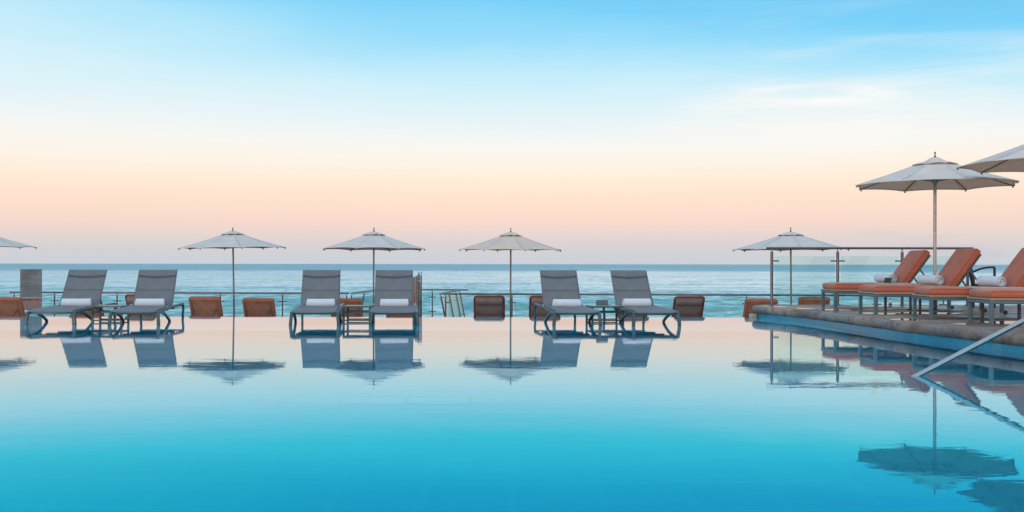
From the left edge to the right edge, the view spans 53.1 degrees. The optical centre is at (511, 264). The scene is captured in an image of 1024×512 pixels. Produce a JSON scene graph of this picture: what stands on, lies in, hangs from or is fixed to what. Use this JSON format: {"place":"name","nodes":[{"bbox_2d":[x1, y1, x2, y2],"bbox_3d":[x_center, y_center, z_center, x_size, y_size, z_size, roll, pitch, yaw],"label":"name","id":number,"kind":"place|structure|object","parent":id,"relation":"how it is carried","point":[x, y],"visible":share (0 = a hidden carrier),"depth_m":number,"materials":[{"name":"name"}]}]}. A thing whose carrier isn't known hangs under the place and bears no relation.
{"place":"outdoors","nodes":[
{"label":"outdoors","id":0,"kind":"place"},
{"bbox_2d":[20,269,41,315],"bbox_3d":[-11.696,0.839,24.900,0.519,1.432,0.350,0,0,0],"label":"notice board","id":1,"kind":"object","parent":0,"point":[31,288],"visible":0.97,"depth_m":24.89,"materials":[{"name":"grey wood"}]},
{"bbox_2d":[0,316,1023,511],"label":"pool water","id":2,"kind":"structure","parent":0,"point":[437,414],"depth_m":6.48,"materials":[{"name":"blue liquid"}]},
{"bbox_2d":[0,263,1023,316],"bbox_3d":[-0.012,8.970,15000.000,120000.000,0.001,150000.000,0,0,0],"label":"sea","id":3,"kind":"structure","parent":0,"point":[682,278],"depth_m":539.74,"materials":[{"name":"liquid"}]},
{"bbox_2d":[0,0,1023,264],"label":"sky","id":4,"kind":"structure","parent":0,"point":[132,131],"materials":[{"name":"blue"}]},
{"bbox_2d":[766,305,1023,331],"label":"raised deck","id":5,"kind":"structure","parent":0,"point":[962,317],"depth_m":15.59,"materials":[{"name":"concrete"}]},
{"bbox_2d":[766,247,972,305],"bbox_3d":[6.673,0.225,19.100,3.854,1.087,0.131,0,0,0],"label":"glass railing","id":6,"kind":"object","parent":5,"relation":"on","point":[837,260],"visible":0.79,"depth_m":19.08,"materials":[{"name":"metal"}]},
{"bbox_2d":[859,312,896,313],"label":"puddle","id":7,"kind":"object","parent":5,"relation":"on","point":[873,313],"visible":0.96,"depth_m":15.84,"materials":[{"name":"liquid"}]},
{"bbox_2d":[821,250,953,308],"bbox_3d":[6.443,0.264,17.620,2.036,1.009,0.736,0,0,0],"label":"cushioned lounger","id":8,"kind":"object","parent":5,"relation":"on","point":[910,266],"visible":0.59,"depth_m":17.30,"materials":[{"name":"orange fabric"}]},
{"bbox_2d":[874,274,896,282],"bbox_3d":[6.414,0.250,17.602,0.162,0.160,0.510,0,0,-10],"label":"rolled towel","id":9,"kind":"object","parent":8,"relation":"on","point":[879,277],"visible":0.75,"depth_m":17.54,"materials":[{"name":"white fabric"}]},
{"bbox_2d":[874,283,921,311],"bbox_3d":[6.319,0.540,16.760,0.620,0.456,0.460,0,0,0],"label":"side table","id":10,"kind":"object","parent":5,"relation":"on","point":[910,304],"visible":0.36,"depth_m":16.54,"materials":[{"name":"blue paint"}]},
{"bbox_2d":[884,278,894,282],"bbox_3d":[6.180,0.265,16.733,0.236,0.092,0.055,0,0,-20],"label":"menu stand","id":11,"kind":"object","parent":10,"relation":"on","point":[887,280],"visible":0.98,"depth_m":16.71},
{"bbox_2d":[867,306,938,306],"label":"puddle","id":12,"kind":"object","parent":5,"relation":"on","point":[898,306],"visible":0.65,"depth_m":18.48,"materials":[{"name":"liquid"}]},
{"bbox_2d":[890,319,919,320],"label":"puddle","id":13,"kind":"object","parent":5,"relation":"on","point":[905,319],"visible":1,"depth_m":14.11,"materials":[{"name":"liquid"}]},
{"bbox_2d":[894,312,958,313],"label":"puddle","id":14,"kind":"object","parent":5,"relation":"on","point":[928,312],"visible":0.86,"depth_m":16.17,"materials":[{"name":"liquid"}]},
{"bbox_2d":[858,248,1007,314],"bbox_3d":[6.513,0.264,15.900,2.036,1.009,0.736,0,0,0],"label":"cushioned lounger","id":15,"kind":"object","parent":5,"relation":"on","point":[957,267],"visible":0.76,"depth_m":15.58,"materials":[{"name":"orange fabric"}]},
{"bbox_2d":[917,275,943,284],"bbox_3d":[6.484,0.250,15.882,0.162,0.160,0.510,0,0,-10],"label":"rolled towel","id":16,"kind":"object","parent":15,"relation":"on","point":[932,279],"visible":0.99,"depth_m":15.76,"materials":[{"name":"white fabric"}]},
{"bbox_2d":[855,152,1019,311],"bbox_3d":[7.021,-0.549,17.000,2.461,2.636,2.461,0,0,22],"label":"patio umbrella","id":17,"kind":"object","parent":5,"relation":"on","point":[934,173],"visible":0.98,"depth_m":16.97,"materials":[{"name":"fabric"}]},
{"bbox_2d":[912,248,1023,318],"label":"cushioned lounger","id":18,"kind":"object","parent":5,"relation":"on","point":[1013,274],"visible":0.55,"depth_m":14.20,"materials":[{"name":"orange fabric"}]},
{"bbox_2d":[976,276,1005,286],"bbox_3d":[6.774,0.251,14.482,0.162,0.160,0.510,0,0,-7],"label":"rolled towel","id":19,"kind":"object","parent":18,"relation":"on","point":[996,281],"visible":1,"depth_m":14.36,"materials":[{"name":"white fabric"}]},
{"bbox_2d":[969,266,995,307],"bbox_3d":[8.348,0.381,18.183,0.477,0.779,0.566,0,0,25],"label":"armchair","id":20,"kind":"object","parent":5,"relation":"on","point":[972,281],"visible":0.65,"depth_m":17.98,"materials":[{"name":"black metal"}]},
{"bbox_2d":[956,144,1023,174],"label":"patio umbrella","id":21,"kind":"object","parent":5,"relation":"on","point":[1011,160],"visible":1,"depth_m":15.51,"materials":[{"name":"fabric"}]},
{"bbox_2d":[967,288,1023,324],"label":"cushioned lounger","id":22,"kind":"object","parent":5,"relation":"on","point":[991,297],"visible":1,"depth_m":12.87,"materials":[{"name":"orange fabric"}]},
{"bbox_2d":[968,287,1023,321],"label":"side table","id":23,"kind":"object","parent":5,"relation":"on","point":[1018,311],"visible":0.46,"depth_m":13.68,"materials":[{"name":"blue paint"}]},
{"bbox_2d":[982,321,1015,323],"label":"puddle","id":24,"kind":"object","parent":5,"relation":"on","point":[1004,322],"visible":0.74,"depth_m":13.41,"materials":[{"name":"liquid"}]},
{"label":"pool floor","id":25,"kind":"structure","parent":0,"visible":0},
{"bbox_2d":[912,318,1023,375],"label":"handrail","id":26,"kind":"object","parent":25,"relation":"on","point":[973,346],"visible":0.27,"depth_m":8.94,"materials":[{"name":"metal"}]},
{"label":"lower terrace","id":27,"kind":"structure","parent":0,"visible":0},
{"bbox_2d":[0,297,24,315],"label":"terrace lounger","id":28,"kind":"object","parent":27,"relation":"on","point":[11,306],"visible":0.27,"depth_m":22.14,"materials":[{"name":"fabric"}]},
{"bbox_2d":[0,237,36,248],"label":"patio umbrella","id":29,"kind":"object","parent":27,"relation":"on","point":[4,242],"visible":1,"depth_m":23.63,"materials":[{"name":"fabric"}]},
{"bbox_2d":[69,300,123,316],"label":"terrace lounger","id":30,"kind":"object","parent":27,"relation":"on","point":[89,313],"visible":0.11,"depth_m":22.72,"materials":[{"name":"fabric"}]},
{"bbox_2d":[125,294,155,316],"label":"terrace lounger","id":31,"kind":"object","parent":27,"relation":"on","point":[129,298],"visible":0.14,"depth_m":22.67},
{"bbox_2d":[9,291,348,316],"bbox_3d":[-8.373,1.128,25.650,8.676,0.862,0.095,0,0,3],"label":"glass railing","id":32,"kind":"object","parent":27,"relation":"on","point":[220,293],"visible":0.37,"depth_m":25.58,"materials":[{"name":"glass"}]},
{"bbox_2d":[188,296,237,316],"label":"terrace lounger","id":33,"kind":"object","parent":27,"relation":"on","point":[205,306],"visible":0.43,"depth_m":22.55,"materials":[{"name":"fabric"}]},
{"bbox_2d":[177,227,285,316],"bbox_3d":[-6.283,0.367,23.108,2.230,2.390,2.230,-1,1,-2],"label":"patio umbrella","id":34,"kind":"object","parent":27,"relation":"on","point":[232,239],"visible":0.94,"depth_m":22.69,"materials":[{"name":"fabric"}]},
{"bbox_2d":[242,298,275,316],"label":"terrace lounger","id":35,"kind":"object","parent":27,"relation":"on","point":[258,307],"visible":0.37,"depth_m":22.65,"materials":[{"name":"fabric"}]},
{"bbox_2d":[331,298,362,316],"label":"terrace lounger","id":36,"kind":"object","parent":27,"relation":"on","point":[352,301],"visible":0.16,"depth_m":22.64,"materials":[{"name":"fabric"}]},
{"bbox_2d":[351,290,374,316],"bbox_3d":[-3.927,1.134,27.137,0.180,0.862,3.582,0,0,4],"label":"glass railing","id":37,"kind":"object","parent":27,"relation":"on","point":[367,300],"visible":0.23,"depth_m":27.33,"materials":[{"name":"glass"}]},
{"bbox_2d":[323,228,424,302],"bbox_3d":[-3.116,0.371,23.061,2.248,2.390,2.248,0,-1,-12],"label":"patio umbrella","id":38,"kind":"object","parent":27,"relation":"on","point":[373,240],"visible":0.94,"depth_m":22.68,"materials":[{"name":"fabric"}]},
{"bbox_2d":[386,315,419,316],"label":"terrace lounger","id":39,"kind":"object","parent":27,"relation":"on","point":[399,316],"visible":0.06,"depth_m":22.83,"materials":[{"name":"wicker"}]},
{"bbox_2d":[413,272,421,316],"bbox_3d":[-2.088,0.864,22.531,0.206,1.388,0.692,0,0,0],"label":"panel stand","id":40,"kind":"object","parent":27,"relation":"on","point":[417,289],"visible":0.77,"depth_m":22.54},
{"bbox_2d":[422,289,467,316],"bbox_3d":[-2.523,1.136,28.975,2.565,0.862,0.094,0,0,-1],"label":"glass railing","id":41,"kind":"object","parent":27,"relation":"on","point":[432,297],"visible":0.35,"depth_m":28.97,"materials":[{"name":"metal"}]},
{"bbox_2d":[439,289,464,316],"bbox_3d":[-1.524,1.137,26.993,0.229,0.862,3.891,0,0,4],"label":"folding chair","id":42,"kind":"object","parent":27,"relation":"on","point":[454,307],"visible":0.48,"depth_m":27.02,"materials":[{"name":"metal"}]},
{"bbox_2d":[473,295,504,316],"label":"terrace lounger","id":43,"kind":"object","parent":27,"relation":"on","point":[489,305],"visible":0.59,"depth_m":22.61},
{"bbox_2d":[459,228,561,316],"bbox_3d":[-0.031,0.373,23.407,2.267,2.393,2.267,0,0,7],"label":"patio umbrella","id":44,"kind":"object","parent":27,"relation":"on","point":[510,240],"visible":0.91,"depth_m":22.93,"materials":[{"name":"beige fabric"}]},
{"bbox_2d":[529,295,559,316],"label":"terrace lounger","id":45,"kind":"object","parent":27,"relation":"on","point":[537,299],"visible":0.18,"depth_m":22.63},
{"bbox_2d":[618,310,646,316],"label":"terrace lounger","id":46,"kind":"object","parent":27,"relation":"on","point":[619,314],"visible":0.03,"depth_m":22.84,"materials":[{"name":"brown wicker"}]},
{"bbox_2d":[672,296,704,316],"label":"terrace lounger","id":47,"kind":"object","parent":27,"relation":"on","point":[688,306],"visible":0.48,"depth_m":22.59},
{"bbox_2d":[443,293,946,316],"bbox_3d":[4.938,1.145,24.500,13.278,0.862,0.095,0,0,4],"label":"glass railing","id":48,"kind":"object","parent":27,"relation":"on","point":[746,297],"visible":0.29,"depth_m":24.56,"materials":[{"name":"glass"}]},
{"bbox_2d":[743,298,777,316],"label":"terrace lounger","id":49,"kind":"object","parent":27,"relation":"on","point":[749,304],"visible":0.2,"depth_m":21.61,"materials":[{"name":"brown wicker"}]},
{"bbox_2d":[733,227,849,304],"bbox_3d":[6.237,0.378,22.892,2.396,2.400,2.396,0,0,-18],"label":"patio umbrella","id":50,"kind":"object","parent":27,"relation":"on","point":[790,239],"visible":0.92,"depth_m":22.53,"materials":[{"name":"fabric"}]},
{"bbox_2d":[798,297,829,304],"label":"terrace lounger","id":51,"kind":"object","parent":27,"relation":"on","point":[809,300],"visible":0.18,"depth_m":22.81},
{"bbox_2d":[757,314,1023,352],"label":"waterline wall","id":52,"kind":"structure","parent":27,"relation":"attached to","point":[1004,347],"depth_m":13.72,"materials":[{"name":"tile"}]},
{"bbox_2d":[752,305,1023,345],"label":"deck coping","id":53,"kind":"object","parent":52,"relation":"on","point":[978,334],"visible":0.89,"depth_m":13.66,"materials":[{"name":"stone"}]},
{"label":"pool ledge","id":54,"kind":"structure","parent":0,"visible":0},
{"bbox_2d":[24,270,116,324],"bbox_3d":[-7.402,0.598,17.300,0.798,1.001,2.233,0,0,-5],"label":"sling lounger","id":55,"kind":"object","parent":54,"relation":"on","point":[82,284],"visible":0.89,"depth_m":17.74,"materials":[{"name":"grey fabric"}]},
{"bbox_2d":[61,298,91,305],"bbox_3d":[-7.423,0.660,17.456,0.481,0.146,0.147,0,0,-11],"label":"rolled towel","id":56,"kind":"object","parent":55,"relation":"on","point":[76,302],"visible":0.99,"depth_m":17.40,"materials":[{"name":"white fabric"}]},
{"bbox_2d":[91,305,129,321],"bbox_3d":[-6.722,0.886,17.150,0.500,0.391,0.420,0,0,-4],"label":"side table","id":57,"kind":"object","parent":54,"relation":"on","point":[100,311],"visible":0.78,"depth_m":16.96,"materials":[{"name":"grey metal"}]},
{"bbox_2d":[107,270,184,324],"bbox_3d":[-6.128,0.600,17.294,0.798,1.001,2.233,0,0,-8],"label":"sling lounger","id":58,"kind":"object","parent":54,"relation":"on","point":[155,284],"visible":0.88,"depth_m":17.74,"materials":[{"name":"grey fabric"}]},
{"bbox_2d":[135,299,164,305],"bbox_3d":[-6.168,0.661,17.450,0.481,0.146,0.147,0,0,-9],"label":"rolled towel","id":59,"kind":"object","parent":58,"relation":"on","point":[149,302],"visible":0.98,"depth_m":17.39,"materials":[{"name":"white fabric"}]},
{"bbox_2d":[289,270,344,324],"bbox_3d":[-3.259,0.603,17.296,0.798,1.001,2.232,0,0,-7],"label":"sling lounger","id":60,"kind":"object","parent":54,"relation":"on","point":[320,284],"visible":0.83,"depth_m":17.75,"materials":[{"name":"grey fabric"}]},
{"bbox_2d":[306,299,334,305],"bbox_3d":[-3.257,0.665,17.452,0.481,0.146,0.147,0,0,-6],"label":"rolled towel","id":61,"kind":"object","parent":60,"relation":"on","point":[320,302],"visible":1,"depth_m":17.39,"materials":[{"name":"white fabric"}]},
{"bbox_2d":[343,305,373,321],"bbox_3d":[-2.583,0.891,17.250,0.470,0.391,0.450,0,0,0],"label":"side table","id":62,"kind":"object","parent":54,"relation":"on","point":[348,311],"visible":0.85,"depth_m":17.04,"materials":[{"name":"grey metal"}]},
{"bbox_2d":[369,270,419,324],"bbox_3d":[-1.990,0.605,17.297,0.798,1.001,2.232,0,0,-7],"label":"sling lounger","id":63,"kind":"object","parent":54,"relation":"on","point":[393,284],"visible":0.88,"depth_m":17.75,"materials":[{"name":"grey fabric"}]},
{"bbox_2d":[380,299,408,305],"bbox_3d":[-2.007,0.667,17.453,0.481,0.146,0.147,0,0,-8],"label":"rolled towel","id":64,"kind":"object","parent":63,"relation":"on","point":[393,302],"visible":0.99,"depth_m":17.39,"materials":[{"name":"white fabric"}]},
{"bbox_2d":[534,270,601,325],"bbox_3d":[0.901,0.609,17.296,0.798,1.001,2.232,0,0,-7],"label":"sling lounger","id":65,"kind":"object","parent":54,"relation":"on","point":[559,284],"visible":0.79,"depth_m":17.75,"materials":[{"name":"grey fabric"}]},
{"bbox_2d":[552,299,580,305],"bbox_3d":[0.933,0.671,17.452,0.481,0.146,0.147,0,0,-5],"label":"rolled towel","id":66,"kind":"object","parent":65,"relation":"on","point":[566,302],"visible":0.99,"depth_m":17.39,"materials":[{"name":"white fabric"}]},
{"bbox_2d":[585,305,623,321],"bbox_3d":[1.565,0.896,17.300,0.560,0.391,0.460,0,0,-9],"label":"side table","id":67,"kind":"object","parent":54,"relation":"on","point":[616,312],"visible":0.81,"depth_m":17.19,"materials":[{"name":"grey metal"}]},
{"bbox_2d":[596,300,607,304],"bbox_3d":[1.533,0.656,17.438,0.200,0.090,0.061,0,0,-4],"label":"menu holder","id":68,"kind":"object","parent":67,"relation":"on","point":[601,302],"visible":1,"depth_m":17.41,"materials":[{"name":"grey"}]},
{"bbox_2d":[603,270,680,325],"bbox_3d":[2.145,0.610,17.294,0.798,1.001,2.233,0,0,-8],"label":"sling lounger","id":69,"kind":"object","parent":54,"relation":"on","point":[630,284],"visible":0.84,"depth_m":17.74,"materials":[{"name":"grey fabric"}]},
{"bbox_2d":[622,299,650,305],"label":"rolled towel","id":70,"kind":"object","parent":69,"relation":"on","point":[636,302],"visible":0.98,"depth_m":17.39,"materials":[{"name":"white fabric"}]}
]}

